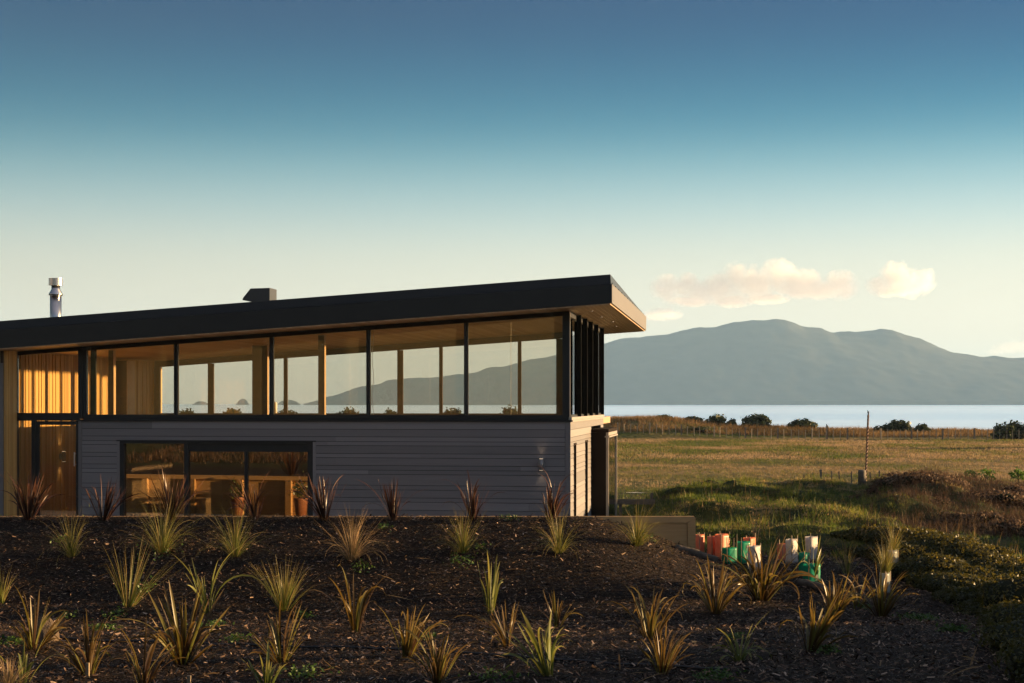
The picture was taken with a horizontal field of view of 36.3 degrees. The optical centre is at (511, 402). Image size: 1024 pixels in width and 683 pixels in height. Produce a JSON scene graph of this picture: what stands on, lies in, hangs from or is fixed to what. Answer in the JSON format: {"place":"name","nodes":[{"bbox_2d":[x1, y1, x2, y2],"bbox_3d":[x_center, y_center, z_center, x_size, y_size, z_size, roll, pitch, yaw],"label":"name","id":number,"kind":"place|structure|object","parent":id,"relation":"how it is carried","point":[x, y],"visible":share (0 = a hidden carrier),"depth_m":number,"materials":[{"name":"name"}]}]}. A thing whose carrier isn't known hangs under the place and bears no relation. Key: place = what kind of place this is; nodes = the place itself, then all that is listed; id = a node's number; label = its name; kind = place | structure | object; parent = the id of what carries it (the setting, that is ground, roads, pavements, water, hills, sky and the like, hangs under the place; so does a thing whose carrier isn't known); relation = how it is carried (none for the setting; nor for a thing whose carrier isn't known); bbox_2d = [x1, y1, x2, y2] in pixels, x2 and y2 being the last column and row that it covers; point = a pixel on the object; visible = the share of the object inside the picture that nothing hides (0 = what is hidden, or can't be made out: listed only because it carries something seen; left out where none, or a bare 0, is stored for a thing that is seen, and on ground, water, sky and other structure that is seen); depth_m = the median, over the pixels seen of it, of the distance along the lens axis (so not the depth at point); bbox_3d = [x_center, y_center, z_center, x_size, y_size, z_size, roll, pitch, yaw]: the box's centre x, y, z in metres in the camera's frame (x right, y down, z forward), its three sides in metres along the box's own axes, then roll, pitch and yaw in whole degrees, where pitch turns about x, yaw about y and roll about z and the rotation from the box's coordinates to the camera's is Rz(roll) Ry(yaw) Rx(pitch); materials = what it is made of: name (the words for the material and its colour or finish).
{"place":"outdoors","nodes":[
{"label":"outdoors","id":0,"kind":"place"},
{"bbox_2d":[0,274,645,515],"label":"house","id":1,"kind":"structure","parent":0,"point":[84,392],"depth_m":37.14,"materials":[{"name":"metal"}]},
{"bbox_2d":[49,278,62,316],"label":"flue","id":2,"kind":"object","parent":1,"relation":"on","point":[55,292],"visible":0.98,"depth_m":41.03,"materials":[{"name":"silver metal"}]},
{"bbox_2d":[36,421,77,515],"bbox_3d":[-11.036,1.869,37.790,1.078,2.861,0.158,0,0,8],"label":"front door","id":3,"kind":"structure","parent":1,"relation":"in","point":[38,423],"depth_m":37.83,"materials":[{"name":"black wood"}]},
{"bbox_2d":[116,440,315,515],"bbox_3d":[-7.060,2.146,37.246,4.940,2.508,0.180,0,0,8],"label":"sliding window","id":4,"kind":"structure","parent":1,"relation":"in","point":[284,463],"depth_m":37.28,"materials":[{"name":"clear glass"}]},
{"bbox_2d":[243,288,276,301],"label":"roof vent","id":5,"kind":"object","parent":1,"relation":"on","point":[258,294],"visible":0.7,"depth_m":40.17,"materials":[{"name":"metal"}]},
{"bbox_2d":[160,332,561,414],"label":"back window","id":6,"kind":"structure","parent":1,"relation":"in","point":[547,336],"depth_m":45.75,"materials":[{"name":"clear glass"}]},
{"bbox_2d":[573,443,576,515],"bbox_3d":[1.430,2.175,36.945,0.150,2.450,0.509,0,0,8],"label":"slot window","id":7,"kind":"structure","parent":1,"relation":"in","point":[575,444],"depth_m":36.82,"materials":[{"name":"glass"}]},
{"bbox_2d":[585,440,587,515],"bbox_3d":[1.837,2.175,39.764,0.150,2.450,0.581,0,0,8],"label":"slot window","id":8,"kind":"structure","parent":1,"relation":"in","point":[586,441],"depth_m":39.98,"materials":[{"name":"glass"}]},
{"bbox_2d":[568,311,605,421],"bbox_3d":[1.919,-0.840,40.445,0.315,2.555,9.110,0,0,8],"label":"end window","id":9,"kind":"structure","parent":1,"relation":"in","point":[586,339],"depth_m":39.33,"materials":[{"name":"black glass"}]},
{"bbox_2d":[590,427,617,515],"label":"bay window","id":10,"kind":"structure","parent":1,"relation":"in","point":[603,439],"depth_m":41.13,"materials":[{"name":"brown metal"}]},
{"bbox_2d":[0,471,1023,682],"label":"ground","id":11,"kind":"structure","parent":0,"point":[620,573],"depth_m":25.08,"materials":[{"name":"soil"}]},
{"bbox_2d":[0,567,23,603],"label":"grass tussock","id":12,"kind":"object","parent":11,"relation":"on","point":[2,593],"depth_m":24.34,"materials":[{"name":"plant"}]},
{"bbox_2d":[0,655,38,682],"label":"grass tussock","id":13,"kind":"object","parent":11,"relation":"on","point":[9,677],"depth_m":15.09,"materials":[{"name":"brown plant"}]},
{"bbox_2d":[0,473,64,519],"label":"flax plant","id":14,"kind":"object","parent":11,"relation":"on","point":[28,513],"visible":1,"depth_m":28.79,"materials":[{"name":"brown plant"}]},
{"bbox_2d":[0,636,67,682],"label":"green flax","id":15,"kind":"object","parent":11,"relation":"on","point":[24,659],"visible":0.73,"depth_m":15.63,"materials":[{"name":"green plant"}]},
{"bbox_2d":[1,585,69,650],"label":"flax plant","id":16,"kind":"object","parent":11,"relation":"on","point":[31,640],"visible":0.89,"depth_m":18.16,"materials":[{"name":"green plant"}]},
{"bbox_2d":[36,614,59,642],"bbox_3d":[-5.781,2.789,19.262,0.386,0.364,0.314,0,0,0],"label":"netting hump","id":17,"kind":"object","parent":11,"relation":"on","point":[49,622],"visible":0.44,"depth_m":19.17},
{"bbox_2d":[36,506,109,565],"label":"grass tussock","id":18,"kind":"object","parent":11,"relation":"on","point":[70,551],"depth_m":26.46,"materials":[{"name":"green plant"}]},
{"bbox_2d":[46,611,125,674],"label":"flax plant","id":19,"kind":"object","parent":11,"relation":"on","point":[88,653],"visible":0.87,"depth_m":16.21,"materials":[{"name":"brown plant"}]},
{"bbox_2d":[63,473,140,520],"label":"flax plant","id":20,"kind":"object","parent":11,"relation":"on","point":[107,507],"visible":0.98,"depth_m":28.80,"materials":[{"name":"brown plant"}]},
{"bbox_2d":[104,538,182,607],"bbox_3d":[-5.699,2.584,24.117,1.377,1.148,1.367,0,0,-37],"label":"grass tussock","id":21,"kind":"object","parent":11,"relation":"on","point":[131,600],"depth_m":23.94,"materials":[{"name":"green plant"}]},
{"bbox_2d":[111,617,185,682],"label":"flax plant","id":22,"kind":"object","parent":11,"relation":"on","point":[146,666],"visible":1,"depth_m":15.31,"materials":[{"name":"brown plant"}]},
{"bbox_2d":[113,491,208,563],"bbox_3d":[-5.963,2.136,26.783,1.865,1.358,1.814,2,1,0],"label":"grass tussock","id":23,"kind":"object","parent":11,"relation":"on","point":[161,545],"depth_m":26.73,"materials":[{"name":"green plant"}]},
{"bbox_2d":[104,582,228,668],"bbox_3d":[-3.763,2.377,16.866,1.288,1.020,1.531,7,5,0],"label":"flax plant","id":24,"kind":"object","parent":11,"relation":"on","point":[184,647],"visible":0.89,"depth_m":16.94,"materials":[{"name":"green plant"}]},
{"bbox_2d":[130,466,204,520],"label":"flax plant","id":25,"kind":"object","parent":11,"relation":"on","point":[173,508],"visible":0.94,"depth_m":28.75,"materials":[{"name":"brown plant"}]},
{"bbox_2d":[171,544,265,613],"bbox_3d":[-4.414,2.662,23.294,1.131,1.077,0.926,0,0,29],"label":"green flax","id":26,"kind":"object","parent":11,"relation":"on","point":[203,591],"visible":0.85,"depth_m":23.45,"materials":[{"name":"plant"}]},
{"bbox_2d":[187,497,283,562],"bbox_3d":[-4.689,2.227,26.614,1.702,1.409,1.886,1,1,0],"label":"grass tussock","id":27,"kind":"object","parent":11,"relation":"on","point":[235,545],"depth_m":26.49,"materials":[{"name":"plant"}]},
{"bbox_2d":[223,475,270,519],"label":"flax plant","id":28,"kind":"object","parent":11,"relation":"on","point":[253,511],"visible":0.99,"depth_m":28.79,"materials":[{"name":"brown plant"}]},
{"bbox_2d":[242,641,288,682],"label":"green flax","id":29,"kind":"object","parent":11,"relation":"on","point":[267,676],"visible":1,"depth_m":15.11,"materials":[{"name":"green plant"}]},
{"bbox_2d":[232,600,306,663],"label":"flax plant","id":30,"kind":"object","parent":11,"relation":"on","point":[276,638],"visible":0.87,"depth_m":17.19,"materials":[{"name":"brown plant"}]},
{"bbox_2d":[249,558,314,610],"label":"grass tussock","id":31,"kind":"object","parent":11,"relation":"on","point":[286,599],"depth_m":23.77,"materials":[{"name":"plant"}]},
{"bbox_2d":[287,475,342,520],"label":"flax plant","id":32,"kind":"object","parent":11,"relation":"on","point":[320,504],"visible":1,"depth_m":28.79,"materials":[{"name":"brown plant"}]},
{"bbox_2d":[1,516,695,548],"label":"retaining wall","id":33,"kind":"structure","parent":11,"relation":"on","point":[684,529],"depth_m":29.32,"materials":[{"name":"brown wood"}]},
{"bbox_2d":[309,501,391,562],"bbox_3d":[-2.710,2.305,26.270,1.655,1.335,1.708,-1,-4,0],"label":"grass tussock","id":34,"kind":"object","parent":11,"relation":"on","point":[353,556],"depth_m":26.25,"materials":[{"name":"plant"}]},
{"bbox_2d":[314,564,393,632],"bbox_3d":[-2.027,2.663,20.940,1.181,0.879,1.067,0,0,18],"label":"flax plant","id":35,"kind":"object","parent":11,"relation":"on","point":[355,624],"visible":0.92,"depth_m":20.82,"materials":[{"name":"brown plant"}]},
{"bbox_2d":[0,636,727,670],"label":"irrigation pipe","id":36,"kind":"object","parent":11,"relation":"on","point":[464,652],"visible":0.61,"depth_m":18.28,"materials":[{"name":"black plastic"}]},
{"bbox_2d":[359,480,431,520],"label":"flax plant","id":37,"kind":"object","parent":11,"relation":"on","point":[392,505],"visible":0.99,"depth_m":28.78,"materials":[{"name":"brown plant"}]},
{"bbox_2d":[378,603,446,656],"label":"flax plant","id":38,"kind":"object","parent":11,"relation":"on","point":[409,644],"visible":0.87,"depth_m":17.59,"materials":[{"name":"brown plant"}]},
{"bbox_2d":[399,624,474,682],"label":"flax plant","id":39,"kind":"object","parent":11,"relation":"on","point":[437,667],"visible":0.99,"depth_m":15.55,"materials":[{"name":"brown plant"}]},
{"bbox_2d":[424,506,491,555],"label":"grass tussock","id":40,"kind":"object","parent":11,"relation":"on","point":[462,545],"depth_m":26.66,"materials":[{"name":"green plant"}]},
{"bbox_2d":[443,470,503,520],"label":"flax plant","id":41,"kind":"object","parent":11,"relation":"on","point":[473,509],"visible":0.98,"depth_m":28.87,"materials":[{"name":"brown plant"}]},
{"bbox_2d":[454,603,518,648],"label":"flax plant","id":42,"kind":"object","parent":11,"relation":"on","point":[503,640],"visible":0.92,"depth_m":19.08,"materials":[{"name":"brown plant"}]},
{"bbox_2d":[0,514,974,682],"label":"weeds","id":43,"kind":"object","parent":11,"relation":"on","point":[828,648],"visible":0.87,"depth_m":19.88,"materials":[{"name":"green plant"}]},
{"bbox_2d":[477,552,502,613],"bbox_3d":[-0.310,2.717,23.793,0.352,0.985,0.680,0,0,13],"label":"green flax","id":44,"kind":"object","parent":11,"relation":"on","point":[490,598],"visible":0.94,"depth_m":23.58,"materials":[{"name":"green plant"}]},
{"bbox_2d":[0,512,1004,682],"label":"dead leaves","id":45,"kind":"object","parent":11,"relation":"on","point":[971,659],"visible":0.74,"depth_m":18.97,"materials":[{"name":"brown plant"}]},
{"bbox_2d":[500,610,567,676],"bbox_3d":[0.270,2.477,16.102,0.613,0.756,0.885,0,0,-36],"label":"green flax","id":46,"kind":"object","parent":11,"relation":"on","point":[549,652],"visible":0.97,"depth_m":16.07,"materials":[{"name":"green plant"}]},
{"bbox_2d":[538,465,574,520],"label":"flax plant","id":47,"kind":"object","parent":11,"relation":"on","point":[553,507],"visible":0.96,"depth_m":28.77,"materials":[{"name":"brown plant"}]},
{"bbox_2d":[535,590,580,627],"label":"flax plant","id":48,"kind":"object","parent":11,"relation":"on","point":[556,618],"visible":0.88,"depth_m":21.88,"materials":[{"name":"brown plant"}]},
{"bbox_2d":[520,502,598,558],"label":"grass tussock","id":49,"kind":"object","parent":11,"relation":"on","point":[559,546],"depth_m":26.72,"materials":[{"name":"green plant"}]},
{"bbox_2d":[597,504,674,551],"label":"grass tussock","id":50,"kind":"object","parent":11,"relation":"on","point":[638,539],"depth_m":27.60,"materials":[{"name":"green plant"}]},
{"bbox_2d":[617,493,654,515],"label":"timber rail","id":51,"kind":"object","parent":11,"relation":"on","point":[620,502],"visible":0.52,"depth_m":45.97,"materials":[{"name":"wood"}]},
{"bbox_2d":[597,584,688,640],"bbox_3d":[1.813,2.662,19.875,1.092,0.754,1.030,0,0,32],"label":"flax plant","id":52,"kind":"object","parent":11,"relation":"on","point":[651,621],"visible":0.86,"depth_m":19.83,"materials":[{"name":"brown plant"}]},
{"bbox_2d":[637,622,693,674],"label":"flax plant","id":53,"kind":"object","parent":11,"relation":"on","point":[663,663],"visible":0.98,"depth_m":16.38,"materials":[{"name":"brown plant"}]},
{"bbox_2d":[675,545,717,562],"bbox_3d":[3.390,2.783,28.650,0.805,0.349,0.164,0,0,7],"label":"log","id":54,"kind":"object","parent":11,"relation":"on","point":[699,553],"visible":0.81,"depth_m":28.59,"materials":[{"name":"grey wood"}]},
{"bbox_2d":[696,532,704,552],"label":"tree guard","id":55,"kind":"object","parent":11,"relation":"on","point":[700,542],"visible":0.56,"depth_m":30.53,"materials":[{"name":"orange plastic"}]},
{"bbox_2d":[707,534,714,554],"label":"tree guard","id":56,"kind":"object","parent":11,"relation":"on","point":[710,544],"visible":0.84,"depth_m":30.42,"materials":[{"name":"red plastic"}]},
{"bbox_2d":[715,531,729,558],"bbox_3d":[4.094,2.790,30.350,0.294,0.596,0.194,0,0,-45],"label":"tree guard","id":57,"kind":"object","parent":11,"relation":"on","point":[721,540],"visible":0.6,"depth_m":30.24,"materials":[{"name":"orange plastic"}]},
{"bbox_2d":[682,555,763,613],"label":"flax plant","id":58,"kind":"object","parent":11,"relation":"on","point":[713,608],"visible":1,"depth_m":23.53,"materials":[{"name":"brown plant"}]},
{"bbox_2d":[722,537,736,564],"bbox_3d":[4.045,2.735,29.000,0.273,0.598,0.180,0,0,-34],"label":"tree guard","id":59,"kind":"object","parent":11,"relation":"on","point":[731,552],"visible":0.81,"depth_m":28.92,"materials":[{"name":"green plastic"}]},
{"bbox_2d":[711,621,771,661],"bbox_3d":[2.517,2.641,17.260,0.694,0.720,0.571,0,0,20],"label":"green flax","id":60,"kind":"object","parent":11,"relation":"on","point":[745,652],"visible":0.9,"depth_m":17.25,"materials":[{"name":"green plant"}]},
{"bbox_2d":[737,537,749,563],"bbox_3d":[4.351,2.797,29.297,0.256,0.528,0.177,0,0,-34],"label":"tree guard","id":61,"kind":"object","parent":11,"relation":"on","point":[742,546],"visible":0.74,"depth_m":29.21,"materials":[{"name":"green plastic"}]},
{"bbox_2d":[747,543,760,569],"bbox_3d":[4.462,2.838,28.700,0.187,0.535,0.277,0,0,42],"label":"tree guard","id":62,"kind":"object","parent":11,"relation":"on","point":[757,548],"visible":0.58,"depth_m":28.62,"materials":[{"name":"white plastic"}]},
{"bbox_2d":[698,535,819,600],"bbox_3d":[3.999,2.644,25.244,2.042,1.127,2.480,5,-4,0],"label":"flax plant","id":63,"kind":"object","parent":11,"relation":"on","point":[762,589],"visible":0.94,"depth_m":25.04,"materials":[{"name":"brown plant"}]},
{"bbox_2d":[617,474,902,559],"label":"grass clumps","id":64,"kind":"object","parent":11,"relation":"on","point":[719,498],"visible":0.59,"depth_m":39.88,"materials":[{"name":"green plant"}]},
{"bbox_2d":[785,535,797,563],"bbox_3d":[5.307,2.799,29.600,0.189,0.587,0.276,0,0,37],"label":"tree guard","id":65,"kind":"object","parent":11,"relation":"on","point":[789,557],"visible":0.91,"depth_m":29.51,"materials":[{"name":"white plastic"}]},
{"bbox_2d":[799,551,809,573],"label":"tree guard","id":66,"kind":"object","parent":11,"relation":"on","point":[806,557],"visible":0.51,"depth_m":27.93,"materials":[{"name":"green plastic"}]},
{"bbox_2d":[805,533,817,560],"bbox_3d":[5.796,2.829,30.198,0.257,0.632,0.175,0,0,-40],"label":"tree guard","id":67,"kind":"object","parent":11,"relation":"on","point":[811,541],"visible":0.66,"depth_m":30.12,"materials":[{"name":"white plastic"}]},
{"bbox_2d":[803,563,820,582],"bbox_3d":[5.189,2.958,26.997,0.296,0.487,0.203,0,0,-32],"label":"tree guard","id":68,"kind":"object","parent":11,"relation":"on","point":[808,569],"visible":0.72,"depth_m":26.91,"materials":[{"name":"green plastic"}]},
{"bbox_2d":[800,537,823,576],"bbox_3d":[5.245,2.691,26.858,0.318,0.886,0.854,0,0,40],"label":"green flax","id":69,"kind":"object","parent":11,"relation":"on","point":[817,562],"visible":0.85,"depth_m":26.85,"materials":[{"name":"green plant"}]},
{"bbox_2d":[776,592,858,652],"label":"flax plant","id":70,"kind":"object","parent":11,"relation":"on","point":[816,639],"visible":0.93,"depth_m":18.06,"materials":[{"name":"green plant"}]},
{"bbox_2d":[796,579,845,597],"bbox_3d":[5.191,3.127,26.219,0.152,0.241,1.233,0,0,-24],"label":"log","id":71,"kind":"object","parent":11,"relation":"on","point":[804,582],"visible":0.67,"depth_m":26.33,"materials":[{"name":"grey wood"}]},
{"bbox_2d":[809,569,866,620],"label":"flax plant","id":72,"kind":"object","parent":11,"relation":"on","point":[828,602],"visible":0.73,"depth_m":22.50,"materials":[{"name":"brown plant"}]},
{"bbox_2d":[823,540,864,574],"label":"grass tussock","id":73,"kind":"object","parent":11,"relation":"on","point":[847,569],"depth_m":28.09,"materials":[{"name":"green plant"}]},
{"bbox_2d":[858,470,865,485],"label":"strainer post","id":74,"kind":"object","parent":11,"relation":"on","point":[862,476],"visible":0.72,"depth_m":49.40,"materials":[{"name":"grey wood"}]},
{"bbox_2d":[836,572,888,608],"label":"flax plant","id":75,"kind":"object","parent":11,"relation":"on","point":[856,603],"visible":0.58,"depth_m":24.47,"materials":[{"name":"brown plant"}]},
{"bbox_2d":[865,414,868,481],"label":"twisted pole","id":76,"kind":"object","parent":11,"relation":"on","point":[867,434],"visible":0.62,"depth_m":57.98,"materials":[{"name":"wood"}]},
{"bbox_2d":[840,564,918,617],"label":"flax plant","id":77,"kind":"object","parent":11,"relation":"on","point":[881,600],"visible":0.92,"depth_m":23.09,"materials":[{"name":"brown plant"}]},
{"bbox_2d":[863,471,903,494],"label":"scrub clump","id":78,"kind":"object","parent":11,"relation":"on","point":[892,477],"visible":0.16,"depth_m":45.62,"materials":[{"name":"green plant"}]},
{"bbox_2d":[879,571,890,593],"bbox_3d":[6.211,3.026,26.000,0.161,0.453,0.244,0,0,35],"label":"tree guard","id":79,"kind":"object","parent":11,"relation":"on","point":[885,574],"visible":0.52,"depth_m":25.93,"materials":[{"name":"white plastic"}]},
{"bbox_2d":[866,538,904,572],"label":"grass tussock","id":80,"kind":"object","parent":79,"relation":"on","point":[886,566],"depth_m":25.95,"materials":[{"name":"green plant"}]},
{"bbox_2d":[887,548,898,562],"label":"tree guard","id":81,"kind":"object","parent":11,"relation":"on","point":[895,554],"visible":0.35,"depth_m":28.13,"materials":[{"name":"white plastic"}]},
{"bbox_2d":[879,522,907,550],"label":"grass tussock","id":82,"kind":"object","parent":81,"relation":"on","point":[893,547],"depth_m":28.21,"materials":[{"name":"plant"}]},
{"bbox_2d":[830,520,1023,617],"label":"hedge","id":83,"kind":"object","parent":11,"relation":"on","point":[949,568],"visible":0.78,"depth_m":28.02,"materials":[{"name":"green plant"}]},
{"bbox_2d":[833,511,1021,555],"bbox_3d":[10.030,2.748,34.126,5.488,0.845,7.621,0,0,0],"label":"tall straw","id":84,"kind":"object","parent":11,"relation":"on","point":[958,527],"visible":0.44,"depth_m":35.09,"materials":[{"name":"brown plant"}]},
{"bbox_2d":[893,470,975,490],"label":"scrub clump","id":85,"kind":"object","parent":11,"relation":"on","point":[906,478],"visible":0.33,"depth_m":44.65,"materials":[{"name":"brown plant"}]},
{"bbox_2d":[855,462,1023,539],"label":"dead brush","id":86,"kind":"object","parent":11,"relation":"on","point":[908,493],"visible":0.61,"depth_m":40.17,"materials":[{"name":"plant"}]},
{"bbox_2d":[920,510,1014,526],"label":"scrub clump","id":87,"kind":"object","parent":11,"relation":"on","point":[984,516],"visible":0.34,"depth_m":37.45,"materials":[{"name":"green plant"}]},
{"bbox_2d":[959,488,1023,507],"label":"scrub clump","id":88,"kind":"object","parent":11,"relation":"on","point":[1013,497],"visible":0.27,"depth_m":41.40,"materials":[{"name":"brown plant"}]},
{"bbox_2d":[964,568,1023,682],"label":"hedge","id":89,"kind":"object","parent":11,"relation":"on","point":[1003,622],"visible":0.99,"depth_m":20.34,"materials":[{"name":"green plant"}]},
{"bbox_2d":[968,518,1023,535],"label":"scrub clump","id":90,"kind":"object","parent":11,"relation":"on","point":[1011,524],"visible":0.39,"depth_m":35.89,"materials":[{"name":"brown plant"}]},
{"bbox_2d":[997,484,1023,499],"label":"scrub clump","id":91,"kind":"object","parent":11,"relation":"on","point":[1017,488],"visible":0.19,"depth_m":43.15,"materials":[{"name":"brown plant"}]},
{"bbox_2d":[0,0,1023,403],"label":"sky","id":92,"kind":"structure","parent":0,"point":[828,165],"materials":[{"name":"blue"}]},
{"bbox_2d":[304,319,1023,404],"bbox_3d":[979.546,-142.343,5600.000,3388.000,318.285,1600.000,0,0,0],"label":"island hills","id":93,"kind":"structure","parent":0,"point":[769,362],"depth_m":5131.90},
{"bbox_2d":[603,419,1023,492],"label":"field","id":94,"kind":"structure","parent":0,"point":[646,435],"depth_m":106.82,"materials":[{"name":"green plant"}]},
{"bbox_2d":[704,413,726,424],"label":"dune bush","id":95,"kind":"object","parent":94,"relation":"on","point":[719,419],"visible":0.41,"depth_m":185.38,"materials":[{"name":"green plant"}]},
{"bbox_2d":[740,413,771,426],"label":"dune bush","id":96,"kind":"object","parent":94,"relation":"on","point":[759,419],"visible":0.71,"depth_m":184.96,"materials":[{"name":"green plant"}]},
{"bbox_2d":[602,413,993,436],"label":"dune grass","id":97,"kind":"structure","parent":94,"relation":"on","point":[641,418],"depth_m":181.07,"materials":[{"name":"plant"}]},
{"bbox_2d":[787,418,818,428],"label":"dune bush","id":98,"kind":"object","parent":94,"relation":"on","point":[805,422],"visible":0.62,"depth_m":185.37,"materials":[{"name":"green plant"}]},
{"bbox_2d":[617,458,1023,507],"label":"paddock grass","id":99,"kind":"structure","parent":94,"relation":"on","point":[924,464],"depth_m":94.08,"materials":[{"name":"green plant"}]},
{"bbox_2d":[617,422,1023,439],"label":"paddock fence","id":100,"kind":"object","parent":94,"relation":"on","point":[880,434],"visible":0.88,"depth_m":171.94,"materials":[{"name":"wood"}]},
{"bbox_2d":[887,419,915,433],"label":"dune bush","id":101,"kind":"object","parent":94,"relation":"on","point":[898,425],"visible":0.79,"depth_m":185.01,"materials":[{"name":"green plant"}]},
{"bbox_2d":[988,420,1023,439],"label":"dune bush","id":102,"kind":"object","parent":94,"relation":"on","point":[1015,427],"visible":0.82,"depth_m":168.75,"materials":[{"name":"green plant"}]},
{"bbox_2d":[1008,467,1023,482],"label":"field bush","id":103,"kind":"object","parent":94,"relation":"on","point":[1019,473],"visible":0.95,"depth_m":71.97,"materials":[{"name":"green plant"}]},
{"bbox_2d":[617,471,1023,556],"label":"mound grass","id":104,"kind":"structure","parent":0,"point":[762,508],"depth_m":39.69,"materials":[{"name":"green plant"}]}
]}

